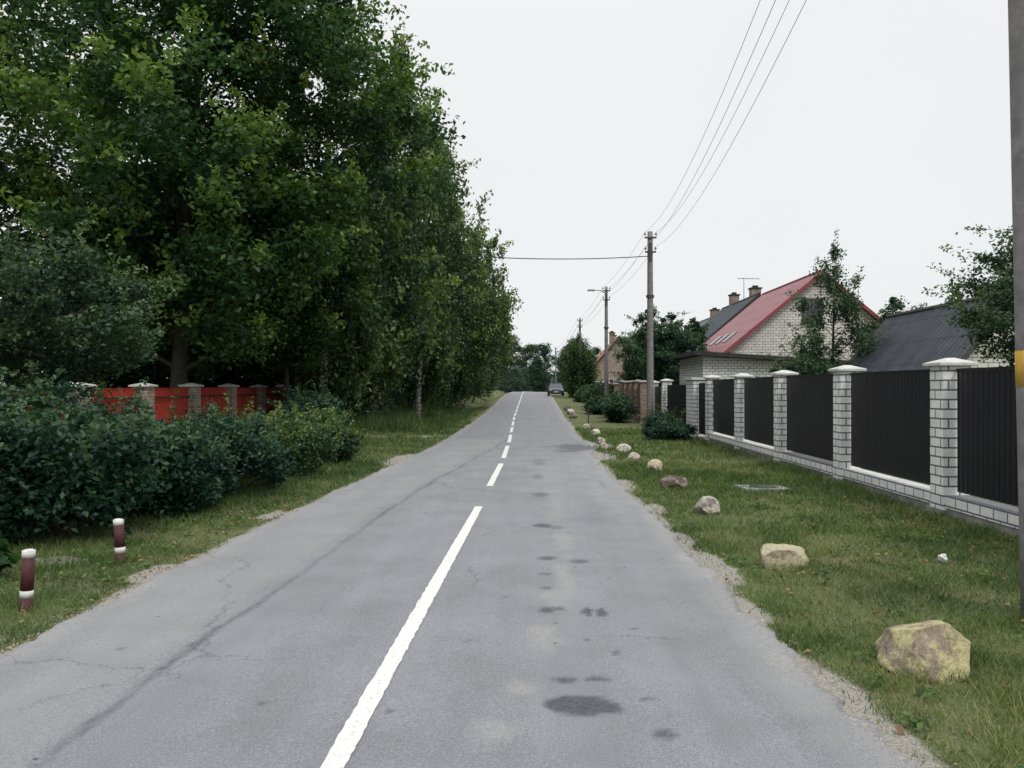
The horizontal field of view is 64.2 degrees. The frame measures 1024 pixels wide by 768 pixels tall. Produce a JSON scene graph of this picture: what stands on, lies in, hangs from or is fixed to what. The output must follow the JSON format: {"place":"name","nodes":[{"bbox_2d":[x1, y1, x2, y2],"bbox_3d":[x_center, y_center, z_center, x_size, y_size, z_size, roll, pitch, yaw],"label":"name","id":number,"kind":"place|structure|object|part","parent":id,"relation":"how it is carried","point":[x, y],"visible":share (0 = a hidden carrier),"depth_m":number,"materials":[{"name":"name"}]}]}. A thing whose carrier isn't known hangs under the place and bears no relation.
{"place":"outdoors","nodes":[
{"label":"outdoors","id":0,"kind":"place"},
{"bbox_2d":[0,391,920,767],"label":"asphalt road","id":1,"kind":"structure","parent":0,"point":[578,613],"depth_m":5.13,"materials":[{"name":"grey asphalt"}]},
{"bbox_2d":[320,392,523,767],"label":"road centre line","id":2,"kind":"object","parent":1,"relation":"on","point":[349,736],"visible":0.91,"depth_m":4.86,"materials":[{"name":"paint"}]},
{"bbox_2d":[547,383,564,395],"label":"parked car","id":3,"kind":"object","parent":1,"relation":"on","point":[555,388],"visible":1,"depth_m":90.13,"materials":[{"name":"grey paint"}]},
{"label":"windows","id":4,"kind":"part","parent":3,"relation":"part of","materials":[{"name":"grey glass"}]},
{"bbox_2d":[0,0,1012,384],"label":"sky","id":5,"kind":"structure","parent":0,"point":[884,124],"materials":[{"name":"white"}]},
{"bbox_2d":[0,390,1023,767],"bbox_3d":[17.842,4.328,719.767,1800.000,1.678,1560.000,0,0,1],"label":"ground","id":6,"kind":"structure","parent":0,"point":[580,420],"depth_m":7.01,"materials":[{"name":"green plant"}]},
{"bbox_2d":[0,344,14,408],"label":"lilac shrub","id":7,"kind":"object","parent":6,"relation":"on","point":[4,372],"visible":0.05,"depth_m":11.07,"materials":[{"name":"green plant"}]},
{"bbox_2d":[0,538,20,581],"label":"burdock plant","id":8,"kind":"object","parent":6,"relation":"on","point":[8,557],"visible":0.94,"depth_m":7.19,"materials":[{"name":"green plant"}]},
{"bbox_2d":[19,549,35,611],"bbox_3d":[-3.736,1.559,6.288,0.123,0.570,0.096,0,0,1],"label":"striped bollard","id":9,"kind":"object","parent":6,"relation":"on","point":[26,593],"visible":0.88,"depth_m":6.25,"materials":[{"name":"red paint"}]},
{"bbox_2d":[0,107,121,325],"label":"elm tree","id":10,"kind":"object","parent":6,"relation":"on","point":[23,148],"visible":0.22,"depth_m":23.77,"materials":[{"name":"green plant"}]},
{"bbox_2d":[0,366,185,552],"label":"lilac shrub","id":11,"kind":"object","parent":6,"relation":"on","point":[80,463],"visible":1,"depth_m":8.90,"materials":[{"name":"green plant"}]},
{"bbox_2d":[0,216,189,412],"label":"young elm tree","id":12,"kind":"object","parent":6,"relation":"on","point":[116,321],"visible":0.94,"depth_m":13.91,"materials":[{"name":"green plant"}]},
{"bbox_2d":[113,518,125,563],"bbox_3d":[-3.814,1.577,7.941,0.126,0.531,0.096,0,0,1],"label":"striped bollard","id":13,"kind":"object","parent":6,"relation":"on","point":[119,536],"visible":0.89,"depth_m":7.90,"materials":[{"name":"red paint"}]},
{"bbox_2d":[0,382,291,425],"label":"red panel fence","id":14,"kind":"object","parent":6,"relation":"on","point":[162,398],"visible":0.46,"depth_m":24.94,"materials":[{"name":"brown metal"}]},
{"bbox_2d":[65,377,269,519],"bbox_3d":[-5.352,0.852,11.757,4.141,1.968,2.581,0,0,39],"label":"lilac shrub","id":15,"kind":"object","parent":6,"relation":"on","point":[193,459],"visible":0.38,"depth_m":10.80,"materials":[{"name":"green plant"}]},
{"bbox_2d":[38,159,315,387],"bbox_3d":[-13.401,-3.312,32.221,10.217,10.643,10.064,0,0,38],"label":"elm tree","id":16,"kind":"object","parent":6,"relation":"on","point":[137,375],"visible":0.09,"depth_m":30.01,"materials":[{"name":"green plant"}]},
{"bbox_2d":[0,190,412,400],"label":"background woodland","id":17,"kind":"object","parent":6,"relation":"on","point":[256,377],"visible":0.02,"depth_m":34.74,"materials":[{"name":"green plant"}]},
{"bbox_2d":[143,396,300,495],"bbox_3d":[-5.038,1.032,13.910,2.504,1.635,4.585,0,0,-25],"label":"spirea shrub","id":18,"kind":"object","parent":6,"relation":"on","point":[272,467],"visible":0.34,"depth_m":12.86,"materials":[{"name":"green plant"}]},
{"bbox_2d":[0,0,468,387],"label":"linden tree","id":19,"kind":"object","parent":6,"relation":"on","point":[212,163],"visible":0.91,"depth_m":23.22,"materials":[{"name":"green plant"}]},
{"bbox_2d":[215,392,342,480],"bbox_3d":[-4.920,1.004,16.250,2.542,1.710,4.296,0,0,-30],"label":"spirea shrub","id":20,"kind":"object","parent":6,"relation":"on","point":[308,455],"visible":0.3,"depth_m":15.34,"materials":[{"name":"green plant"}]},
{"bbox_2d":[194,194,389,403],"bbox_3d":[-8.454,-2.573,29.639,7.785,9.100,7.198,0,0,1],"label":"young linden tree","id":21,"kind":"object","parent":6,"relation":"on","point":[306,341],"visible":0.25,"depth_m":28.86,"materials":[{"name":"green plant"}]},
{"bbox_2d":[267,374,369,426],"bbox_3d":[-6.653,0.661,28.216,2.880,2.471,13.479,0,0,-7],"label":"hazel shrub","id":22,"kind":"object","parent":6,"relation":"on","point":[321,401],"visible":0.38,"depth_m":25.51,"materials":[{"name":"green plant"}]},
{"bbox_2d":[239,0,419,424],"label":"birch tree","id":23,"kind":"object","parent":6,"relation":"on","point":[342,377],"visible":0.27,"depth_m":30.75,"materials":[{"name":"green plant"}]},
{"bbox_2d":[284,402,375,464],"bbox_3d":[-4.550,1.130,19.140,2.175,1.440,4.354,0,0,-19],"label":"spirea shrub","id":24,"kind":"object","parent":6,"relation":"on","point":[347,441],"visible":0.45,"depth_m":17.85,"materials":[{"name":"green plant"}]},
{"bbox_2d":[331,369,443,412],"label":"hazel shrub","id":25,"kind":"object","parent":6,"relation":"on","point":[393,395],"visible":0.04,"depth_m":42.88,"materials":[{"name":"green plant"}]},
{"bbox_2d":[318,29,462,419],"bbox_3d":[-4.884,-6.838,35.199,6.872,17.459,6.817,0,0,35],"label":"birch tree","id":26,"kind":"object","parent":6,"relation":"on","point":[417,282],"visible":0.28,"depth_m":34.46,"materials":[{"name":"green plant"}]},
{"bbox_2d":[319,60,470,411],"bbox_3d":[-6.302,-6.867,39.440,7.876,17.319,8.316,0,0,36],"label":"birch tree","id":27,"kind":"object","parent":6,"relation":"on","point":[428,242],"visible":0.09,"depth_m":38.88,"materials":[{"name":"green plant"}]},
{"bbox_2d":[373,178,479,409],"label":"birch tree","id":28,"kind":"object","parent":6,"relation":"on","point":[465,340],"visible":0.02,"depth_m":50.54,"materials":[{"name":"green plant"}]},
{"bbox_2d":[384,105,499,418],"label":"birch tree","id":29,"kind":"object","parent":6,"relation":"on","point":[430,373],"visible":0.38,"depth_m":43.98,"materials":[{"name":"green plant"}]},
{"bbox_2d":[440,263,504,404],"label":"birch tree","id":30,"kind":"object","parent":6,"relation":"on","point":[492,372],"visible":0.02,"depth_m":69.45,"materials":[{"name":"green plant"}]},
{"bbox_2d":[422,218,523,412],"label":"birch tree","id":31,"kind":"object","parent":6,"relation":"on","point":[483,340],"visible":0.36,"depth_m":55.18,"materials":[{"name":"green plant"}]},
{"bbox_2d":[0,463,958,767],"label":"roadside gravel","id":32,"kind":"structure","parent":6,"relation":"on","point":[732,615],"depth_m":5.36,"materials":[{"name":"grey gravel"}]},
{"bbox_2d":[440,228,521,405],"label":"birch tree","id":33,"kind":"object","parent":6,"relation":"on","point":[500,283],"visible":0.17,"depth_m":62.77,"materials":[{"name":"green plant"}]},
{"bbox_2d":[464,322,517,398],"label":"birch tree","id":34,"kind":"object","parent":6,"relation":"on","point":[492,367],"visible":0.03,"depth_m":79.26,"materials":[{"name":"green plant"}]},
{"bbox_2d":[470,322,517,396],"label":"birch tree","id":35,"kind":"object","parent":6,"relation":"on","point":[493,381],"visible":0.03,"depth_m":91.53,"materials":[{"name":"green plant"}]},
{"bbox_2d":[484,337,517,393],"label":"birch tree","id":36,"kind":"object","parent":6,"relation":"on","point":[509,362],"depth_m":105.70,"materials":[{"name":"green plant"}]},
{"bbox_2d":[7,477,1023,751],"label":"fallen leaves","id":37,"kind":"object","parent":6,"relation":"on","point":[899,729],"visible":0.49,"depth_m":8.35,"materials":[{"name":"brown plant"}]},
{"bbox_2d":[554,348,556,382],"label":"utility pole","id":38,"kind":"object","parent":6,"relation":"on","point":[555,352],"visible":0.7,"depth_m":145.75,"materials":[{"name":"concrete"}]},
{"bbox_2d":[554,342,578,391],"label":"willow tree","id":39,"kind":"object","parent":6,"relation":"on","point":[561,378],"visible":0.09,"depth_m":103.44,"materials":[{"name":"green plant"}]},
{"bbox_2d":[567,409,573,414],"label":"boulder","id":40,"kind":"object","parent":6,"relation":"on","point":[569,411],"visible":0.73,"depth_m":48.83,"materials":[{"name":"stone"}]},
{"bbox_2d":[569,412,576,418],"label":"boulder","id":41,"kind":"object","parent":6,"relation":"on","point":[572,415],"visible":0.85,"depth_m":43.78,"materials":[{"name":"brown stone"}]},
{"bbox_2d":[558,332,600,397],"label":"willow tree","id":42,"kind":"object","parent":6,"relation":"on","point":[576,356],"visible":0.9,"depth_m":82.98,"materials":[{"name":"green plant"}]},
{"bbox_2d":[577,318,582,388],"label":"utility pole","id":43,"kind":"object","parent":6,"relation":"on","point":[579,320],"visible":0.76,"depth_m":83.77,"materials":[{"name":"concrete"}]},
{"bbox_2d":[491,333,676,392],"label":"distant trees","id":44,"kind":"object","parent":6,"relation":"on","point":[535,375],"visible":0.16,"depth_m":171.17,"materials":[{"name":"green plant"}]},
{"bbox_2d":[583,424,590,429],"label":"boulder","id":45,"kind":"object","parent":6,"relation":"on","point":[586,426],"visible":0.73,"depth_m":32.83,"materials":[{"name":"stone"}]},
{"bbox_2d":[591,429,599,435],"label":"boulder","id":46,"kind":"object","parent":6,"relation":"on","point":[595,431],"visible":0.62,"depth_m":28.83,"materials":[{"name":"stone"}]},
{"bbox_2d":[567,377,625,402],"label":"privet shrub","id":47,"kind":"object","parent":6,"relation":"on","point":[586,391],"visible":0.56,"depth_m":62.22,"materials":[{"name":"green plant"}]},
{"bbox_2d":[597,437,605,443],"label":"boulder","id":48,"kind":"object","parent":6,"relation":"on","point":[600,440],"visible":0.62,"depth_m":24.45,"materials":[{"name":"stone"}]},
{"bbox_2d":[599,442,607,449],"bbox_3d":[2.534,1.752,22.530,0.265,0.300,0.238,0,0,1],"label":"boulder","id":49,"kind":"object","parent":6,"relation":"on","point":[603,444],"visible":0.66,"depth_m":22.45,"materials":[{"name":"stone"}]},
{"bbox_2d":[591,381,618,394],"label":"brick pillar fence","id":50,"kind":"object","parent":6,"relation":"on","point":[615,386],"visible":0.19,"depth_m":62.96,"materials":[{"name":"brick"}]},
{"bbox_2d":[602,286,610,396],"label":"utility pole","id":51,"kind":"object","parent":6,"relation":"on","point":[606,299],"visible":0.94,"depth_m":55.37,"materials":[{"name":"concrete"}]},
{"bbox_2d":[582,389,639,422],"bbox_3d":[5.499,1.098,44.994,2.734,1.683,13.028,0,0,1],"label":"privet shrub","id":52,"kind":"object","parent":6,"relation":"on","point":[616,407],"visible":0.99,"depth_m":39.63,"materials":[{"name":"green plant"}]},
{"bbox_2d":[595,339,638,381],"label":"walls","id":53,"kind":"structure","parent":6,"relation":"on","point":[613,366],"depth_m":111.71,"materials":[{"name":"brown brick"}]},
{"bbox_2d":[597,338,624,360],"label":"roof","id":54,"kind":"structure","parent":53,"relation":"on","point":[602,353],"depth_m":114.71,"materials":[{"name":"orange tile"}]},
{"bbox_2d":[595,336,626,363],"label":"fascia","id":55,"kind":"structure","parent":54,"relation":"attached to","point":[608,349],"depth_m":111.24,"materials":[{"name":"brown wood"}]},
{"bbox_2d":[609,333,614,343],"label":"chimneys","id":56,"kind":"object","parent":53,"relation":"on","point":[611,338],"visible":0.86,"depth_m":112.37,"materials":[{"name":"brick"}]},
{"bbox_2d":[616,444,630,451],"bbox_3d":[2.934,1.733,21.527,0.420,0.320,0.300,0,0,-10],"label":"boulder","id":57,"kind":"object","parent":6,"relation":"on","point":[621,447],"visible":0.62,"depth_m":21.42,"materials":[{"name":"stone"}]},
{"bbox_2d":[617,380,646,422],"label":"old brick fence","id":58,"kind":"object","parent":6,"relation":"on","point":[635,388],"visible":0.68,"depth_m":41.44,"materials":[{"name":"brick"}]},
{"bbox_2d":[625,452,639,461],"bbox_3d":[2.823,1.741,19.029,0.420,0.300,0.300,0,0,-44],"label":"boulder","id":59,"kind":"object","parent":6,"relation":"on","point":[635,455],"visible":0.64,"depth_m":18.93,"materials":[{"name":"stone"}]},
{"bbox_2d":[607,305,671,385],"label":"cherry tree","id":60,"kind":"object","parent":6,"relation":"on","point":[631,367],"visible":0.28,"depth_m":54.16,"materials":[{"name":"green plant"}]},
{"bbox_2d":[644,231,656,417],"bbox_3d":[6.071,-2.272,35.869,0.580,8.850,0.359,0,0,1],"label":"utility pole","id":61,"kind":"object","parent":6,"relation":"on","point":[650,362],"visible":0.93,"depth_m":35.76,"materials":[{"name":"concrete"}]},
{"bbox_2d":[348,243,648,258],"bbox_3d":[-0.221,-5.387,33.490,13.244,0.495,0.036,0,0,-20],"label":"overhead cable","id":62,"kind":"object","parent":61,"relation":"attached to","point":[510,258],"visible":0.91,"depth_m":33.41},
{"bbox_2d":[646,459,662,472],"bbox_3d":[2.891,1.704,16.527,0.360,0.370,0.320,0,0,-21],"label":"boulder","id":63,"kind":"object","parent":6,"relation":"on","point":[655,463],"visible":0.59,"depth_m":16.42,"materials":[{"name":"yellow stone"}]},
{"bbox_2d":[637,404,697,440],"bbox_3d":[5.272,1.288,28.073,1.951,1.199,5.456,0,0,8],"label":"juniper shrub","id":64,"kind":"object","parent":6,"relation":"on","point":[667,426],"visible":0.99,"depth_m":26.25,"materials":[{"name":"green plant"}]},
{"bbox_2d":[629,310,713,385],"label":"cherry tree","id":65,"kind":"object","parent":6,"relation":"on","point":[662,353],"visible":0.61,"depth_m":46.05,"materials":[{"name":"green plant"}]},
{"bbox_2d":[659,475,688,489],"bbox_3d":[2.721,1.704,13.730,0.500,0.340,0.360,0,0,1],"label":"boulder","id":66,"kind":"object","parent":6,"relation":"on","point":[677,480],"visible":0.62,"depth_m":13.62,"materials":[{"name":"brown stone"}]},
{"bbox_2d":[654,380,704,438],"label":"columns","id":67,"kind":"structure","parent":6,"relation":"on","point":[692,402],"depth_m":27.84,"materials":[{"name":"white brick"}]},
{"bbox_2d":[654,383,704,434],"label":"gate leaves","id":68,"kind":"object","parent":67,"relation":"attached to","point":[676,395],"visible":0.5,"depth_m":31.07,"materials":[{"name":"metal"}]},
{"bbox_2d":[654,377,704,382],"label":"caps","id":69,"kind":"object","parent":67,"relation":"on","point":[696,378],"visible":0.69,"depth_m":27.92,"materials":[{"name":"concrete"}]},
{"bbox_2d":[670,318,709,368],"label":"thuja tree","id":70,"kind":"object","parent":6,"relation":"on","point":[695,325],"visible":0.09,"depth_m":49.28,"materials":[{"name":"green plant"}]},
{"bbox_2d":[694,496,719,514],"bbox_3d":[2.644,1.683,11.031,0.360,0.340,0.340,0,0,-16],"label":"boulder","id":71,"kind":"object","parent":6,"relation":"on","point":[702,503],"visible":0.68,"depth_m":10.93,"materials":[{"name":"stone"}]},
{"bbox_2d":[669,351,848,384],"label":"brick garage","id":72,"kind":"structure","parent":6,"relation":"on","point":[705,363],"depth_m":37.77,"materials":[{"name":"brick"}]},
{"bbox_2d":[734,484,790,490],"bbox_3d":[4.202,1.748,13.681,0.800,0.080,0.580,1,0,-5],"label":"concrete well cover","id":73,"kind":"object","parent":6,"relation":"on","point":[763,486],"visible":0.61,"depth_m":13.52,"materials":[{"name":"concrete"}]},
{"bbox_2d":[760,543,808,570],"bbox_3d":[2.584,1.697,7.782,0.440,0.300,0.300,0,0,4],"label":"boulder","id":74,"kind":"object","parent":6,"relation":"on","point":[772,554],"visible":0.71,"depth_m":7.68,"materials":[{"name":"yellow stone"}]},
{"bbox_2d":[743,340,852,376],"bbox_3d":[10.734,0.183,29.656,3.244,3.677,4.037,0,0,-22],"label":"apple tree","id":75,"kind":"object","parent":6,"relation":"on","point":[822,367],"visible":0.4,"depth_m":29.63,"materials":[{"name":"green plant"}]},
{"bbox_2d":[728,276,879,365],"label":"walls","id":76,"kind":"structure","parent":6,"relation":"on","point":[764,338],"depth_m":44.65,"materials":[{"name":"brick"}]},
{"bbox_2d":[696,274,879,352],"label":"roof","id":77,"kind":"structure","parent":76,"relation":"on","point":[751,316],"depth_m":48.52,"materials":[{"name":"red metal"}]},
{"bbox_2d":[708,332,736,345],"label":"roof windows","id":78,"kind":"structure","parent":77,"relation":"in","point":[721,339],"depth_m":49.44,"materials":[{"name":"white glass"}]},
{"bbox_2d":[762,269,821,294],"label":"ridge cap","id":79,"kind":"object","parent":77,"relation":"on","point":[789,283],"visible":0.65,"depth_m":49.56,"materials":[{"name":"metal"}]},
{"bbox_2d":[715,271,881,352],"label":"fascia","id":80,"kind":"structure","parent":77,"relation":"attached to","point":[766,318],"depth_m":44.19,"materials":[{"name":"red metal"}]},
{"bbox_2d":[801,298,822,322],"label":"window frames","id":81,"kind":"structure","parent":76,"relation":"attached to","point":[812,310],"depth_m":44.58,"materials":[{"name":"white plastic"}]},
{"bbox_2d":[803,299,821,320],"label":"window glass","id":82,"kind":"object","parent":81,"relation":"in","point":[810,310],"visible":0.12,"depth_m":44.60,"materials":[{"name":"black glass"}]},
{"bbox_2d":[778,229,889,374],"bbox_3d":[12.112,-1.975,30.879,4.492,7.919,4.618,0,0,44],"label":"pear tree","id":83,"kind":"object","parent":6,"relation":"on","point":[847,306],"visible":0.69,"depth_m":30.79,"materials":[{"name":"green plant"}]},
{"bbox_2d":[828,316,876,365],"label":"apple tree","id":84,"kind":"object","parent":6,"relation":"on","point":[867,327],"visible":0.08,"depth_m":33.81,"materials":[{"name":"green plant"}]},
{"bbox_2d":[703,358,1018,537],"bbox_3d":[5.995,0.844,14.653,0.500,2.402,22.300,0,0,1],"label":"brick pillar fence","id":85,"kind":"object","parent":6,"relation":"on","point":[945,429],"visible":0.92,"depth_m":12.54,"materials":[{"name":"brick"}]},
{"bbox_2d":[856,295,926,343],"bbox_3d":[17.835,-1.025,37.579,3.900,6.089,4.368,0,0,1],"label":"cherry tree","id":86,"kind":"object","parent":6,"relation":"on","point":[895,304],"visible":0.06,"depth_m":37.44,"materials":[{"name":"green plant"}]},
{"bbox_2d":[875,620,970,683],"bbox_3d":[2.513,1.634,4.933,0.570,0.410,0.420,0,0,1],"label":"boulder","id":87,"kind":"object","parent":6,"relation":"on","point":[932,645],"visible":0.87,"depth_m":4.84,"materials":[{"name":"yellow stone"}]},
{"bbox_2d":[846,292,1014,372],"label":"corrugated roof shed","id":88,"kind":"structure","parent":6,"relation":"on","point":[917,338],"depth_m":26.73,"materials":[{"name":"metal"}]},
{"bbox_2d":[938,553,947,562],"bbox_3d":[4.161,1.683,7.896,0.078,0.092,0.096,0,0,1],"label":"crumpled paper","id":89,"kind":"object","parent":6,"relation":"on","point":[942,557],"visible":0.99,"depth_m":7.87,"materials":[{"name":"white paper"}]},
{"bbox_2d":[921,223,1014,366],"bbox_3d":[11.395,-1.072,17.052,4.957,6.070,4.414,0,0,14],"label":"plum tree","id":90,"kind":"object","parent":6,"relation":"on","point":[997,323],"visible":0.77,"depth_m":17.59,"materials":[{"name":"green plant"}]},
{"bbox_2d":[966,253,1013,297],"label":"cherry tree","id":91,"kind":"object","parent":6,"relation":"on","point":[997,283],"visible":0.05,"depth_m":29.21,"materials":[{"name":"green plant"}]},
{"bbox_2d":[1008,0,1023,618],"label":"utility pole","id":92,"kind":"object","parent":6,"relation":"on","point":[1016,39],"visible":0.96,"depth_m":5.89,"materials":[{"name":"concrete"}]},
{"bbox_2d":[647,1,759,230],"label":"overhead wire","id":93,"kind":"object","parent":92,"relation":"attached to","point":[717,104],"visible":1,"depth_m":16.82,"materials":[{"name":"metal"}]},
{"bbox_2d":[645,0,775,246],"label":"overhead wire","id":94,"kind":"object","parent":92,"relation":"attached to","point":[727,108],"visible":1,"depth_m":15.76,"materials":[{"name":"metal"}]},
{"bbox_2d":[658,1,788,230],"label":"overhead wire","id":95,"kind":"object","parent":92,"relation":"attached to","point":[738,106],"visible":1,"depth_m":16.83,"materials":[{"name":"metal"}]},
{"bbox_2d":[660,1,805,243],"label":"overhead wire","id":96,"kind":"object","parent":92,"relation":"attached to","point":[748,113],"visible":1,"depth_m":16.03,"materials":[{"name":"metal"}]},
{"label":"walls","id":97,"kind":"object","parent":6,"relation":"on","visible":0},
{"bbox_2d":[686,295,756,351],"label":"roof","id":98,"kind":"structure","parent":97,"relation":"on","point":[720,318],"depth_m":64.94,"materials":[{"name":"metal"}]},
{"bbox_2d":[703,293,760,341],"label":"fascia","id":99,"kind":"structure","parent":98,"relation":"attached to","point":[741,310],"depth_m":61.14,"materials":[{"name":"black metal"}]},
{"bbox_2d":[722,293,758,308],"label":"ridge cap","id":100,"kind":"object","parent":98,"relation":"on","point":[741,300],"visible":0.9,"depth_m":65.77,"materials":[{"name":"grey metal"}]},
{"bbox_2d":[729,289,760,306],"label":"chimneys","id":101,"kind":"object","parent":98,"relation":"on","point":[733,299],"visible":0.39,"depth_m":69.23,"materials":[{"name":"brick"}]},
{"bbox_2d":[728,285,762,295],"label":"chimney caps","id":102,"kind":"object","parent":101,"relation":"on","point":[752,287],"visible":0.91,"depth_m":64.29,"materials":[{"name":"grey metal"}]},
{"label":"walls","id":103,"kind":"object","parent":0,"visible":0},
{"bbox_2d":[710,310,718,318],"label":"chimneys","id":104,"kind":"object","parent":103,"relation":"on","point":[713,313],"visible":0.43,"depth_m":84.64,"materials":[{"name":"brick"}]}
]}

